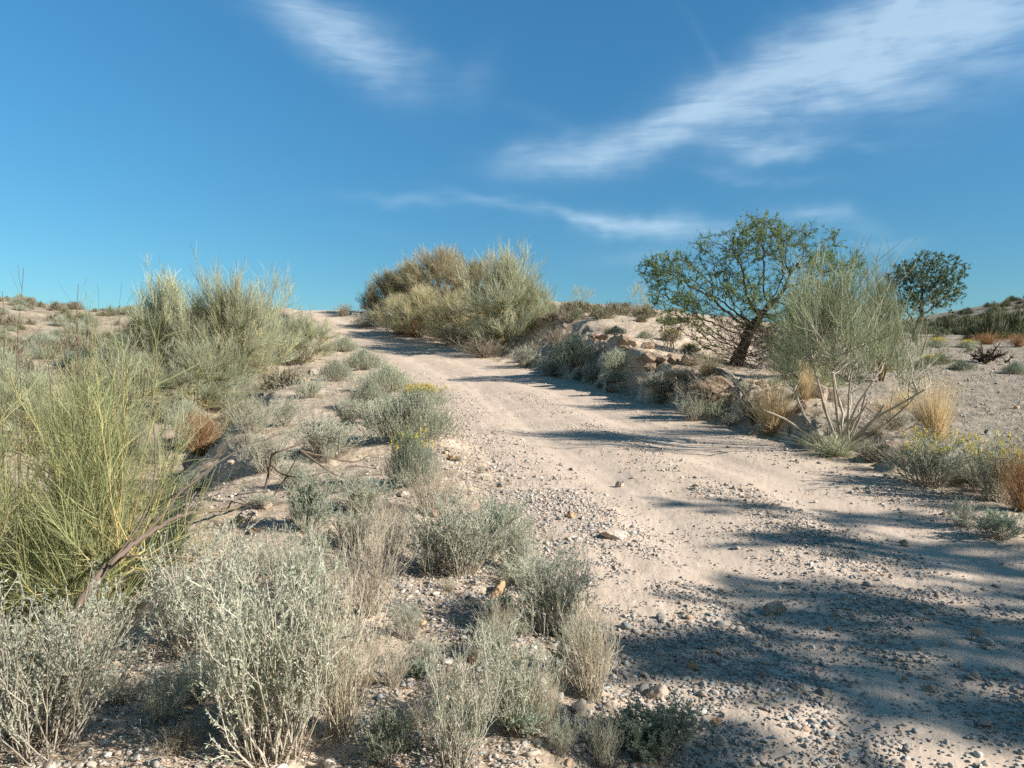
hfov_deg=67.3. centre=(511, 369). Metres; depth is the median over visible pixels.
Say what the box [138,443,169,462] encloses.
scrub bush
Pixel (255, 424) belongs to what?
grey shrub
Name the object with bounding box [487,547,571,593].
weed
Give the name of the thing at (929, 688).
stone
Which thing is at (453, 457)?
stone
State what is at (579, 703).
stone
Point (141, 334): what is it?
scrub bush
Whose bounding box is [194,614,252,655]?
grey shrub
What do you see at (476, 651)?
weed
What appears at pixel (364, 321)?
grey shrub
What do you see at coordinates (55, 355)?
scrub bush
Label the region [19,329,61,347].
cushion shrub
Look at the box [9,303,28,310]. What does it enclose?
cushion shrub
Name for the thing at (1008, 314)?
hill bush
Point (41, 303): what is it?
scrub bush
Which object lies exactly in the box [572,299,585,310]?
scrub bush
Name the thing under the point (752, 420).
dry shrub
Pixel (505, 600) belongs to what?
weed
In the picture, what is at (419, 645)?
weed
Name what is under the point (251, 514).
rock
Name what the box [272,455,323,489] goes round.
grey shrub
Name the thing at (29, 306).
scrub bush
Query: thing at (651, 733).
leafy shrub
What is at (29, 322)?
scrub bush
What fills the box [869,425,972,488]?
flowering shrub
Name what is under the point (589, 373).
grey shrub
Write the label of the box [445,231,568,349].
broom bush
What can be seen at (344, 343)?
cushion shrub
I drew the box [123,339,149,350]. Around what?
scrub bush
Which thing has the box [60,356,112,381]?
scrub bush
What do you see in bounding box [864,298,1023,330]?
distant hill
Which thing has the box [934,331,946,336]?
scrub bush
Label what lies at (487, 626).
weed
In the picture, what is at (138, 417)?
scrub bush
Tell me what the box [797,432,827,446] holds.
weed
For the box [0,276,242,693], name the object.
broom bush
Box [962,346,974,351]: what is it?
scrub bush
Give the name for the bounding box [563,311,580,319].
scrub bush
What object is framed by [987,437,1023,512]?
dead shrub
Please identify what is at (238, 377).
cushion shrub
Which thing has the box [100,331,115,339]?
scrub bush
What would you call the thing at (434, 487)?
dry shrub
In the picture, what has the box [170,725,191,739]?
stone
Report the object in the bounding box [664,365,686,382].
earth clod
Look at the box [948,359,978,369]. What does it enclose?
cushion shrub
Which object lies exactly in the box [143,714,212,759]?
weed
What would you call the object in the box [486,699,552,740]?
weed
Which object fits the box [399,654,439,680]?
weed
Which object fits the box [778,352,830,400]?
grass tussock
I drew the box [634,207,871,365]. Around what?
spreading tree
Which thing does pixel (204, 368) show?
broom bush
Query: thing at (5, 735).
grey shrub
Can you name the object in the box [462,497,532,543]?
leafy shrub
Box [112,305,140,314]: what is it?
cushion shrub
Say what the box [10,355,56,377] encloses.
scrub bush
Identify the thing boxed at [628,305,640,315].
dry shrub
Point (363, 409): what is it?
grey shrub
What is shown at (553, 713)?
weed
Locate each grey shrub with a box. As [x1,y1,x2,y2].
[0,557,151,767]
[0,635,61,744]
[119,513,277,666]
[129,651,214,725]
[180,525,363,767]
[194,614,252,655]
[195,377,259,410]
[222,397,286,433]
[227,423,296,473]
[239,522,321,599]
[254,391,310,427]
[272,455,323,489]
[274,372,330,398]
[275,508,356,635]
[280,408,379,458]
[315,500,379,549]
[316,392,377,423]
[317,464,411,516]
[341,395,391,423]
[345,310,376,327]
[382,302,412,334]
[382,586,432,642]
[389,496,472,578]
[403,476,531,584]
[412,620,520,767]
[435,318,468,345]
[466,615,518,663]
[467,504,548,573]
[468,598,572,746]
[502,341,544,367]
[504,532,601,645]
[527,352,571,375]
[544,620,607,690]
[573,703,635,767]
[578,359,600,381]
[638,368,673,393]
[674,391,712,421]
[716,408,745,425]
[939,491,983,527]
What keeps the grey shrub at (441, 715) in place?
on the ground at (634, 370)
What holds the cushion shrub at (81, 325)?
on the ground at (634, 370)
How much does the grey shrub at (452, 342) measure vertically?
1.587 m
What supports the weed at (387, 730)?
on the ground at (634, 370)
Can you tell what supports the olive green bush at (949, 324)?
on the distant hill
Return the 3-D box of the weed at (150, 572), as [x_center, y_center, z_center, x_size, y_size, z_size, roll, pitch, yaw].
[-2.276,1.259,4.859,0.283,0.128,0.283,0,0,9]
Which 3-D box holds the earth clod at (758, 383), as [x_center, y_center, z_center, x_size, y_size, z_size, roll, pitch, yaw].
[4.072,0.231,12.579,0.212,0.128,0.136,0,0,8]
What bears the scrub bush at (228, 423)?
on the ground at (634, 370)
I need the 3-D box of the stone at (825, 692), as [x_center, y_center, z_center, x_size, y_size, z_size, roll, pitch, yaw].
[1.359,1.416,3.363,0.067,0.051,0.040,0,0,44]
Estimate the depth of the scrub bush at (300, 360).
27.63 m
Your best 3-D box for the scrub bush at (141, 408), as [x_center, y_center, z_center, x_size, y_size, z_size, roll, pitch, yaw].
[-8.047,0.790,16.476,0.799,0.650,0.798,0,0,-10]
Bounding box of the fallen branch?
[3,421,384,637]
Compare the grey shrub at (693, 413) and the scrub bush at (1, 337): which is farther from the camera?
the scrub bush at (1, 337)
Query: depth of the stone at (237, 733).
2.71 m
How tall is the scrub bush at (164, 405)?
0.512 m
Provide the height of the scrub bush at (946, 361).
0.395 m
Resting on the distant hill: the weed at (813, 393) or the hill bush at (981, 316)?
the hill bush at (981, 316)
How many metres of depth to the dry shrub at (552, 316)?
31.72 m
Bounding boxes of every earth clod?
[595,334,607,339]
[605,386,618,392]
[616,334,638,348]
[622,344,631,349]
[640,352,664,368]
[641,342,654,348]
[643,362,656,372]
[657,357,666,361]
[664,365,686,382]
[667,356,678,364]
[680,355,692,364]
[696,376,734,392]
[712,367,726,376]
[738,378,754,384]
[755,380,766,386]
[757,391,771,405]
[794,401,807,412]
[885,441,912,451]
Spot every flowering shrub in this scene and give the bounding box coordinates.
[380,423,441,489]
[392,382,457,406]
[656,329,684,341]
[679,342,699,353]
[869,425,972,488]
[917,353,937,363]
[927,337,950,347]
[944,422,1023,503]
[955,339,983,347]
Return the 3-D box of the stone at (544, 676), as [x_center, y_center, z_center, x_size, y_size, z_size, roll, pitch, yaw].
[0.100,1.291,3.218,0.108,0.077,0.087,0,0,30]
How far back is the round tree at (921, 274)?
34.85 m
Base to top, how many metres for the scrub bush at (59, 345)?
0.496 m
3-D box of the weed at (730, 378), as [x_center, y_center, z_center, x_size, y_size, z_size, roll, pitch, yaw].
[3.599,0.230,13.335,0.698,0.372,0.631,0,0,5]
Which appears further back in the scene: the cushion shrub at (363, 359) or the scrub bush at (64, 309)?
the scrub bush at (64, 309)
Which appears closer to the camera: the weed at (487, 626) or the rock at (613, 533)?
the weed at (487, 626)
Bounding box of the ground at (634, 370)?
[0,298,1023,767]
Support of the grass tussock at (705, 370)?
on the ground at (634, 370)
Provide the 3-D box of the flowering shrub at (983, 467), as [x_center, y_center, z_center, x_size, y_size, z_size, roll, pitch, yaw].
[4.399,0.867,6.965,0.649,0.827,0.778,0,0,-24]
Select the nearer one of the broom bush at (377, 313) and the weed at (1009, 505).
the weed at (1009, 505)
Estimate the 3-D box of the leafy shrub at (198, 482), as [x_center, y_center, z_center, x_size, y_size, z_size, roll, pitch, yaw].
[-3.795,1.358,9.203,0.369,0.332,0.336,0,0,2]
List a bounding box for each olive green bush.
[933,314,957,331]
[947,315,981,330]
[962,308,1015,339]
[997,306,1023,336]
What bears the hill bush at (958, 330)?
on the distant hill
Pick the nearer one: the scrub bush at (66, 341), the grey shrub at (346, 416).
the grey shrub at (346, 416)
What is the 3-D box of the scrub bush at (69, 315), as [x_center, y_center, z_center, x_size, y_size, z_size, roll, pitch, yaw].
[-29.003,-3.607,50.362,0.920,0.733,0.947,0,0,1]
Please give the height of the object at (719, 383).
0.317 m
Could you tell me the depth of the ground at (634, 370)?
8.67 m
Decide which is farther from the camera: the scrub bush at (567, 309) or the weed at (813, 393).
the scrub bush at (567, 309)
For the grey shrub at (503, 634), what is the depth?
3.41 m
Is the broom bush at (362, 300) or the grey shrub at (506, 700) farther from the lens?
the broom bush at (362, 300)
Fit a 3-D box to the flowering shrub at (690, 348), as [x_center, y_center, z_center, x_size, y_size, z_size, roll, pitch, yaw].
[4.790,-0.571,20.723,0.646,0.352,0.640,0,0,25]
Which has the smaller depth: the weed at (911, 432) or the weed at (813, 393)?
the weed at (911, 432)
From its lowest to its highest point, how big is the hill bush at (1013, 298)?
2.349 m
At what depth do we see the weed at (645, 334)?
25.21 m
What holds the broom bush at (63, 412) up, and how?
on the ground at (634, 370)
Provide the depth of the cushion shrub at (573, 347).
22.25 m
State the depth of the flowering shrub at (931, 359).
21.78 m
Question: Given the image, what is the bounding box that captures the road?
[297,310,1023,767]
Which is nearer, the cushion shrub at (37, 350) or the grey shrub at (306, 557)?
the grey shrub at (306, 557)
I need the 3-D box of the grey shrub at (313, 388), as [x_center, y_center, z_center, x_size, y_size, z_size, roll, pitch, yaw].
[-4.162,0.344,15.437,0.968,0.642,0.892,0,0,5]
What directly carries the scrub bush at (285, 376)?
on the ground at (634, 370)
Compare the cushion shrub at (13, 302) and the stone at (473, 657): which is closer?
the stone at (473, 657)
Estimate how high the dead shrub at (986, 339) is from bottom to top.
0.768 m
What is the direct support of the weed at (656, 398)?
on the ground at (634, 370)
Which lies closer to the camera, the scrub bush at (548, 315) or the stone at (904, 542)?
the stone at (904, 542)
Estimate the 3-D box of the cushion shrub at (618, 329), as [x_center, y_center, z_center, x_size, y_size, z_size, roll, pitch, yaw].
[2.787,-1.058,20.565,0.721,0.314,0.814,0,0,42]
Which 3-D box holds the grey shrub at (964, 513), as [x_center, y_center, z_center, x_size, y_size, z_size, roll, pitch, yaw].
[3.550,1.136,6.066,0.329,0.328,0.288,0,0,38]
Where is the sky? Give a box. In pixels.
[0,0,1023,324]
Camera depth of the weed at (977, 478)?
7.29 m
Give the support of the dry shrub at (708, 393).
on the ground at (634, 370)
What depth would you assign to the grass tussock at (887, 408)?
10.72 m
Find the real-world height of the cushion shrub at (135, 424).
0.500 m
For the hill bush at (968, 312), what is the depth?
220.52 m
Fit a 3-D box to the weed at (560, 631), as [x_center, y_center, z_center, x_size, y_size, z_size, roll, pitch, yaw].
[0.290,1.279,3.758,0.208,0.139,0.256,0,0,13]
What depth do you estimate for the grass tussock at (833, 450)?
9.25 m
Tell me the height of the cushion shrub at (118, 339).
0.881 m
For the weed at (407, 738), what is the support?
on the ground at (634, 370)
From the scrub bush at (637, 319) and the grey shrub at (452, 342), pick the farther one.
the grey shrub at (452, 342)
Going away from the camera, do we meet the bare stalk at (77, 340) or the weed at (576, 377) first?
the bare stalk at (77, 340)
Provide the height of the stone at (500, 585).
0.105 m
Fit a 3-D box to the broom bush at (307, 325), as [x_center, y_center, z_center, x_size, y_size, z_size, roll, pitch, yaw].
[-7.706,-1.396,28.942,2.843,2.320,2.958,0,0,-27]
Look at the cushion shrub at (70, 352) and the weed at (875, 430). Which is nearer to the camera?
the weed at (875, 430)
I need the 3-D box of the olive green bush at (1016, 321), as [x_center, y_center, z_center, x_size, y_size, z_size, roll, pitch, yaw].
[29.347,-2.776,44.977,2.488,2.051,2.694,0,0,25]
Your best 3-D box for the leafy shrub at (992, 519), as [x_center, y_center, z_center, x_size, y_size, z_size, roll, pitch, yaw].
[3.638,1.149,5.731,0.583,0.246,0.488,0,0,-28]
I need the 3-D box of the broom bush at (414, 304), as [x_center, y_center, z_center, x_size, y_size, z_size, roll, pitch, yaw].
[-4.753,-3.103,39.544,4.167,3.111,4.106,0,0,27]
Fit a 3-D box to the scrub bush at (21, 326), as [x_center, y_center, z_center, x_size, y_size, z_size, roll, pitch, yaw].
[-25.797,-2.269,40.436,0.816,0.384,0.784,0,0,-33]
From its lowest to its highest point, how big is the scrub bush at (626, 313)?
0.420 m
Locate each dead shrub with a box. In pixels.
[170,403,228,455]
[397,316,430,336]
[965,330,1013,344]
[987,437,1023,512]
[999,332,1023,346]
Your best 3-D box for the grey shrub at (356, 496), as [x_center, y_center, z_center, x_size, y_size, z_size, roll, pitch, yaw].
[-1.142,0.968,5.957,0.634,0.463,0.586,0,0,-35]
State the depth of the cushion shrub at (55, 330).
36.84 m
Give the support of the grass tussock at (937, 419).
on the ground at (634, 370)
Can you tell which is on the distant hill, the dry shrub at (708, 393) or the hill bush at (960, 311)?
the hill bush at (960, 311)
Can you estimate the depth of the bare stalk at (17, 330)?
6.33 m
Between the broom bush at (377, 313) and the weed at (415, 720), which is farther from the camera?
the broom bush at (377, 313)
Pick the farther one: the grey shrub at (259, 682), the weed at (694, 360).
the weed at (694, 360)
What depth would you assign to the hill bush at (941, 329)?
122.98 m
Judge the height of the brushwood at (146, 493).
0.822 m
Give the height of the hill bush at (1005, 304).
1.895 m
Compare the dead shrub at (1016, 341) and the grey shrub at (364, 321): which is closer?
the dead shrub at (1016, 341)
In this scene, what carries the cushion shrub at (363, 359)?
on the ground at (634, 370)
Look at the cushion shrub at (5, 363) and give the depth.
20.06 m
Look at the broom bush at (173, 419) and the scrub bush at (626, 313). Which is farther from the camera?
the scrub bush at (626, 313)
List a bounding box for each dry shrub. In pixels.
[1,584,57,641]
[9,597,144,670]
[246,527,290,574]
[271,544,398,743]
[316,499,420,618]
[333,302,354,315]
[358,491,431,556]
[362,627,418,689]
[391,445,473,516]
[446,332,523,357]
[472,593,526,643]
[518,651,575,733]
[533,324,589,347]
[545,310,559,320]
[551,310,583,323]
[552,585,639,701]
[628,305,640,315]
[666,370,743,407]
[723,394,761,423]
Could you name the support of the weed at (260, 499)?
on the ground at (634, 370)
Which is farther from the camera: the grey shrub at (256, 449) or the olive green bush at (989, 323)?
the olive green bush at (989, 323)
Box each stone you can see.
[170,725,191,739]
[220,718,251,742]
[248,527,258,533]
[259,500,273,509]
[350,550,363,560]
[352,673,378,685]
[397,491,408,496]
[397,706,406,718]
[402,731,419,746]
[415,619,426,626]
[447,455,456,460]
[468,647,486,664]
[490,581,504,595]
[526,667,550,686]
[564,512,575,518]
[570,698,586,715]
[615,481,623,486]
[646,684,668,700]
[688,661,701,670]
[711,717,720,727]
[714,647,722,653]
[756,670,765,676]
[790,682,806,691]
[815,688,831,696]
[899,539,909,546]
[924,684,933,692]
[960,483,969,490]
[970,627,983,635]
[984,429,990,435]
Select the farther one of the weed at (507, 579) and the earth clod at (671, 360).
the earth clod at (671, 360)
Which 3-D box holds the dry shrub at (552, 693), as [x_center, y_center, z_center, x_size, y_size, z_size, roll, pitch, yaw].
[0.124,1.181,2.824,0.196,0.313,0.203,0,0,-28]
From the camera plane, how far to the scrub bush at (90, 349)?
26.61 m
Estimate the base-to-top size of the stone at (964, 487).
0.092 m
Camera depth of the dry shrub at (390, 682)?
3.10 m
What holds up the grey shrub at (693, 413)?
on the ground at (634, 370)
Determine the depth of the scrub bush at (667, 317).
29.68 m
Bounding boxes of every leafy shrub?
[178,470,205,495]
[283,467,339,533]
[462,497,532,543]
[605,686,722,767]
[952,503,1023,540]
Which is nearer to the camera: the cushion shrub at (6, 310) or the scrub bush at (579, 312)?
the scrub bush at (579, 312)
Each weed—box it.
[84,658,152,705]
[131,561,168,579]
[140,596,170,623]
[142,639,246,704]
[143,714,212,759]
[203,460,214,468]
[208,699,274,727]
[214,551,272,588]
[246,491,282,507]
[280,505,299,522]
[295,638,364,687]
[306,527,338,546]
[320,567,332,586]
[321,443,337,462]
[337,618,371,648]
[354,696,416,767]
[383,501,410,519]
[384,718,427,749]
[396,694,433,729]
[397,630,450,663]
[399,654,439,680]
[423,656,480,693]
[428,456,450,471]
[433,573,461,591]
[464,636,496,665]
[471,620,503,635]
[476,466,483,473]
[483,587,526,627]
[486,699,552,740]
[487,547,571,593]
[512,616,532,637]
[541,708,583,759]
[543,704,561,723]
[552,618,591,643]
[572,374,581,380]
[573,369,584,376]
[575,704,634,747]
[594,382,603,387]
[599,370,623,382]
[600,325,612,334]
[636,330,653,338]
[640,373,649,387]
[647,389,671,403]
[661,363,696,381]
[670,377,691,391]
[682,351,710,364]
[701,398,729,416]
[709,373,737,384]
[735,377,754,392]
[797,381,831,398]
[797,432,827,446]
[803,408,824,415]
[827,385,844,399]
[831,422,845,430]
[832,393,855,407]
[850,437,893,462]
[851,441,865,452]
[863,419,893,434]
[863,438,905,457]
[871,440,918,463]
[873,409,914,430]
[893,426,920,439]
[900,402,946,421]
[940,461,974,483]
[955,464,1017,492]
[960,460,981,481]
[994,491,1023,511]
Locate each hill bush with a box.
[922,325,947,332]
[937,326,945,333]
[942,326,960,334]
[946,325,965,334]
[956,308,967,314]
[957,323,977,334]
[961,310,973,314]
[971,313,983,318]
[988,306,1009,313]
[1000,302,1011,306]
[1001,312,1013,318]
[1007,296,1020,301]
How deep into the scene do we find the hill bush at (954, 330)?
109.69 m
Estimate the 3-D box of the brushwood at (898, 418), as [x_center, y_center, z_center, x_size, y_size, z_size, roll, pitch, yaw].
[4.652,0.534,9.743,1.133,0.746,1.037,0,0,0]
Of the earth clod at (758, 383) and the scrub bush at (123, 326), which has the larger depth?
the scrub bush at (123, 326)
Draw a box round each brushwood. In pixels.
[107,465,169,512]
[342,301,383,326]
[647,271,792,374]
[648,314,692,351]
[851,384,935,432]
[965,341,1013,364]
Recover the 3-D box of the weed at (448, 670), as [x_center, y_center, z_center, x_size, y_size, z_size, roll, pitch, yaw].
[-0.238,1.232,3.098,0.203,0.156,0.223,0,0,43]
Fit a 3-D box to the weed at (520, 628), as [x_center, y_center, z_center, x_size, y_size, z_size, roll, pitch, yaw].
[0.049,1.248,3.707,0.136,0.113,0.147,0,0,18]
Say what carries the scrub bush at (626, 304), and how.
on the ground at (634, 370)
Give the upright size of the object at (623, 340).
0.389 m
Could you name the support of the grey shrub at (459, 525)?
on the ground at (634, 370)
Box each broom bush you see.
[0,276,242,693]
[0,282,246,606]
[0,355,99,455]
[0,357,110,669]
[38,368,147,432]
[59,325,161,426]
[87,253,210,370]
[98,342,174,398]
[124,401,220,471]
[128,326,269,409]
[161,240,288,381]
[212,273,308,372]
[215,381,270,444]
[243,256,307,327]
[272,305,344,361]
[355,267,407,312]
[355,293,383,311]
[366,290,419,326]
[371,281,452,337]
[374,250,439,302]
[387,239,481,302]
[414,285,489,341]
[437,248,503,304]
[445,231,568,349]
[485,238,510,302]
[507,266,560,328]
[568,284,596,304]
[626,277,652,306]
[748,232,963,449]
[760,245,857,387]
[854,245,913,380]
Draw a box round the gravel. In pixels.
[0,302,1023,767]
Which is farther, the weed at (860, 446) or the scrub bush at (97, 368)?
the scrub bush at (97, 368)
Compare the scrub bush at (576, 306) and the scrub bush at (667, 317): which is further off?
the scrub bush at (576, 306)
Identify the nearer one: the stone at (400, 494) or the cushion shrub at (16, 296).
the stone at (400, 494)
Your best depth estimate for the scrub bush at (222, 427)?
14.65 m
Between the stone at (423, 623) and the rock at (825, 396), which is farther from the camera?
the rock at (825, 396)
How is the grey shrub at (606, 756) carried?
on the ground at (634, 370)
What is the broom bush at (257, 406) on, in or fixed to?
on the ground at (634, 370)
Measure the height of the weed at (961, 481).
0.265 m
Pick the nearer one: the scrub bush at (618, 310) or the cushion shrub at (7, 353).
the cushion shrub at (7, 353)
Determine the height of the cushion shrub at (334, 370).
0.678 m
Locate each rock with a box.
[235,509,257,522]
[308,368,318,375]
[536,317,548,325]
[601,527,627,539]
[762,600,786,615]
[811,383,828,400]
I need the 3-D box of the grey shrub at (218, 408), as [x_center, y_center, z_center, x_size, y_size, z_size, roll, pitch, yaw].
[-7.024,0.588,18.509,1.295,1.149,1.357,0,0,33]
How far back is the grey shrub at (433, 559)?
4.55 m
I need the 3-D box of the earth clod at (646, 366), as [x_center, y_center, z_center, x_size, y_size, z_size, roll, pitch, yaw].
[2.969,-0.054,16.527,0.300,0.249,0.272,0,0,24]
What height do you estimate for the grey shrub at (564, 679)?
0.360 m
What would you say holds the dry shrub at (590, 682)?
on the ground at (634, 370)
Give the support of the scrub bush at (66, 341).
on the ground at (634, 370)
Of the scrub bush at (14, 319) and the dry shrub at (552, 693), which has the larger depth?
the scrub bush at (14, 319)
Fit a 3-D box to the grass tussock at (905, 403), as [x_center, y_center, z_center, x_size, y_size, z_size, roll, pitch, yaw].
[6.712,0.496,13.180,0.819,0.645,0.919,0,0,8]
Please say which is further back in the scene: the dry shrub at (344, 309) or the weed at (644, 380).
the dry shrub at (344, 309)
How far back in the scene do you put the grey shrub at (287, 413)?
11.02 m
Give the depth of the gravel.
3.90 m
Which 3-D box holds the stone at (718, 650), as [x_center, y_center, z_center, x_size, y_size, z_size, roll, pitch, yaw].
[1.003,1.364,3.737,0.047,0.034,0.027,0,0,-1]
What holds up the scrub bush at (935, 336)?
on the ground at (634, 370)
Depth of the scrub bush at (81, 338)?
35.75 m
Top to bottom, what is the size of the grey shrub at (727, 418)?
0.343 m
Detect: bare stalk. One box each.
[1,254,45,577]
[32,278,98,611]
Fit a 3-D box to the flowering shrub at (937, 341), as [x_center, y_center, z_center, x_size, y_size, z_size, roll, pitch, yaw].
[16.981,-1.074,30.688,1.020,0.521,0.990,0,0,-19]
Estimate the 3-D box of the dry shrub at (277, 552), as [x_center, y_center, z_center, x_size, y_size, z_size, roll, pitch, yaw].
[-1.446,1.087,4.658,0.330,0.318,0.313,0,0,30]
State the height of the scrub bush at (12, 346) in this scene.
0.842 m
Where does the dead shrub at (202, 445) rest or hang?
on the ground at (634, 370)
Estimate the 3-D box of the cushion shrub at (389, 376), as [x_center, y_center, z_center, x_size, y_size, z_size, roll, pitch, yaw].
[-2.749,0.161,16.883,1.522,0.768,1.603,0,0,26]
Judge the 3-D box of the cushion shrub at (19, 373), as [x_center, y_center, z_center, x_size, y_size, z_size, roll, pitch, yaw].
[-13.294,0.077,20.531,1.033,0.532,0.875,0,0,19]
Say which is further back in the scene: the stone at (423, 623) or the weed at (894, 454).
the weed at (894, 454)
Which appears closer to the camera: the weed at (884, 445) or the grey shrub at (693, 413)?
the weed at (884, 445)
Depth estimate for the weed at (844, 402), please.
12.33 m
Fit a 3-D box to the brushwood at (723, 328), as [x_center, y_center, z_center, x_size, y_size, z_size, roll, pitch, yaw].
[6.493,-0.813,19.813,4.725,3.223,4.787,0,0,-42]
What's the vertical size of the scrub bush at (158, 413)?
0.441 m
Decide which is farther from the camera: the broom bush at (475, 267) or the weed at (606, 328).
the broom bush at (475, 267)
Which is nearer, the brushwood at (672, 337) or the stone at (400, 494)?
the stone at (400, 494)
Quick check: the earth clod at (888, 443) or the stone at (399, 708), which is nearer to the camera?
the stone at (399, 708)
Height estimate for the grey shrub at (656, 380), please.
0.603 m
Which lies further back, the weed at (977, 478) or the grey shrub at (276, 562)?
the weed at (977, 478)
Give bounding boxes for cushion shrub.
[0,307,11,314]
[0,345,28,366]
[0,358,22,380]
[3,364,30,379]
[5,297,29,304]
[5,325,16,330]
[6,342,34,357]
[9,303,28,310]
[11,294,29,300]
[14,368,62,385]
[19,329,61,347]
[21,340,52,358]
[48,327,67,335]
[50,314,70,325]
[52,349,95,367]
[54,348,86,365]
[63,320,92,332]
[63,357,112,370]
[79,314,101,326]
[90,347,120,364]
[102,333,141,348]
[110,416,151,437]
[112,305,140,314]
[156,397,211,423]
[166,437,191,448]
[210,371,259,389]
[315,357,358,380]
[327,335,360,351]
[340,348,389,369]
[340,376,396,409]
[352,360,418,391]
[354,383,466,443]
[539,330,600,367]
[595,346,628,370]
[603,325,628,334]
[907,361,929,369]
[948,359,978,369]
[999,361,1023,374]
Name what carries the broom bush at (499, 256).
on the ground at (634, 370)
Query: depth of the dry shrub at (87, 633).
3.31 m
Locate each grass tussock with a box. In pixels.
[674,346,738,378]
[730,371,815,436]
[774,421,879,459]
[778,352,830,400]
[864,391,913,427]
[875,380,922,410]
[896,370,979,442]
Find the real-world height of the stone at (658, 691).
0.083 m
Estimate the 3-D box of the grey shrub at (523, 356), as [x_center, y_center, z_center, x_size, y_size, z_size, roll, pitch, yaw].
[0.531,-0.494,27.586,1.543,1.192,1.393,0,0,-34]
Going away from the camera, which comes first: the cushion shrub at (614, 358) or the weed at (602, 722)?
the weed at (602, 722)
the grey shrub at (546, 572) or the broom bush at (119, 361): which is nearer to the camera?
the grey shrub at (546, 572)
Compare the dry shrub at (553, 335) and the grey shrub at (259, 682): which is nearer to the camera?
the grey shrub at (259, 682)
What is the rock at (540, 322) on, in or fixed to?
on the ground at (634, 370)
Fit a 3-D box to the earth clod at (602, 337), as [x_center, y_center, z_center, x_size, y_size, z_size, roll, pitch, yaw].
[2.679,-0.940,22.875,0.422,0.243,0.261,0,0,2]
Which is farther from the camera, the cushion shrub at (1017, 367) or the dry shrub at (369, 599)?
the cushion shrub at (1017, 367)
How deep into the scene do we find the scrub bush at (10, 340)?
29.39 m
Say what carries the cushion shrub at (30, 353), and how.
on the ground at (634, 370)
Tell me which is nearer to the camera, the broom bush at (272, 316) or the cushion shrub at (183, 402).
the cushion shrub at (183, 402)
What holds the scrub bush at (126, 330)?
on the ground at (634, 370)
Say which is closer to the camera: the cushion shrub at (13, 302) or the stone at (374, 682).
the stone at (374, 682)
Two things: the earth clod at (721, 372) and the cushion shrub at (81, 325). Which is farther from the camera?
the cushion shrub at (81, 325)
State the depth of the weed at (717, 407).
12.56 m
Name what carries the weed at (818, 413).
on the ground at (634, 370)
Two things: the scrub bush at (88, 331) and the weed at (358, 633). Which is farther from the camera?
the scrub bush at (88, 331)
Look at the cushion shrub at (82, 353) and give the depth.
25.07 m
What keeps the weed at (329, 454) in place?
on the ground at (634, 370)
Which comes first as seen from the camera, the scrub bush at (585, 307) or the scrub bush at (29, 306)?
the scrub bush at (585, 307)
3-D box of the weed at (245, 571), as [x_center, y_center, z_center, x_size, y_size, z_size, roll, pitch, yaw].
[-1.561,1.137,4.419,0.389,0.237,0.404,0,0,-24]
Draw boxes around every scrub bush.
[0,313,27,325]
[0,333,9,345]
[0,339,31,360]
[0,347,29,365]
[0,377,10,396]
[1,334,22,345]
[9,337,61,353]
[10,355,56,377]
[19,296,36,305]
[19,323,28,329]
[24,303,40,309]
[25,319,38,324]
[33,301,47,307]
[41,332,81,349]
[41,344,63,359]
[42,300,68,310]
[45,313,61,320]
[46,358,97,385]
[48,344,68,353]
[50,343,71,351]
[55,326,76,337]
[56,306,75,313]
[56,329,76,340]
[60,318,99,330]
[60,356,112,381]
[63,311,73,318]
[63,339,96,353]
[64,300,87,309]
[64,302,85,309]
[68,372,118,393]
[70,333,86,343]
[74,343,97,354]
[74,358,116,381]
[75,326,102,339]
[84,333,104,347]
[92,310,110,316]
[97,394,128,417]
[99,305,117,313]
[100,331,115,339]
[102,436,153,457]
[114,414,151,429]
[115,324,143,334]
[116,322,135,330]
[120,407,152,424]
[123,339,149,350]
[128,397,153,420]
[129,328,145,339]
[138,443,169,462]
[146,398,180,421]
[152,402,169,420]
[167,412,230,445]
[211,398,255,422]
[219,418,232,430]
[246,365,312,391]
[257,374,278,389]
[280,348,315,364]
[452,319,484,340]
[541,309,558,321]
[546,302,562,312]
[555,304,577,317]
[558,301,573,308]
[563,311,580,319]
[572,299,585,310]
[572,302,586,311]
[573,304,585,316]
[582,301,600,311]
[587,303,601,316]
[591,303,617,317]
[592,307,611,318]
[605,302,630,315]
[618,301,634,311]
[621,309,629,315]
[632,305,657,317]
[633,315,648,321]
[664,314,676,325]
[918,351,958,363]
[928,334,944,338]
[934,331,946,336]
[959,333,976,340]
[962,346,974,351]
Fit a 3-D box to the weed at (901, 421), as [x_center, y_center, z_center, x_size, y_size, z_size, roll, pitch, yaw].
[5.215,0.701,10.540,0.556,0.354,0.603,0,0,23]
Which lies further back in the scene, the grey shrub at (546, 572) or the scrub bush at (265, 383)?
the scrub bush at (265, 383)
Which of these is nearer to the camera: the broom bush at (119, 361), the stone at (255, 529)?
the stone at (255, 529)
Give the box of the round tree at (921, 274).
[880,249,971,341]
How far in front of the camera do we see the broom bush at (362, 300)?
49.74 m

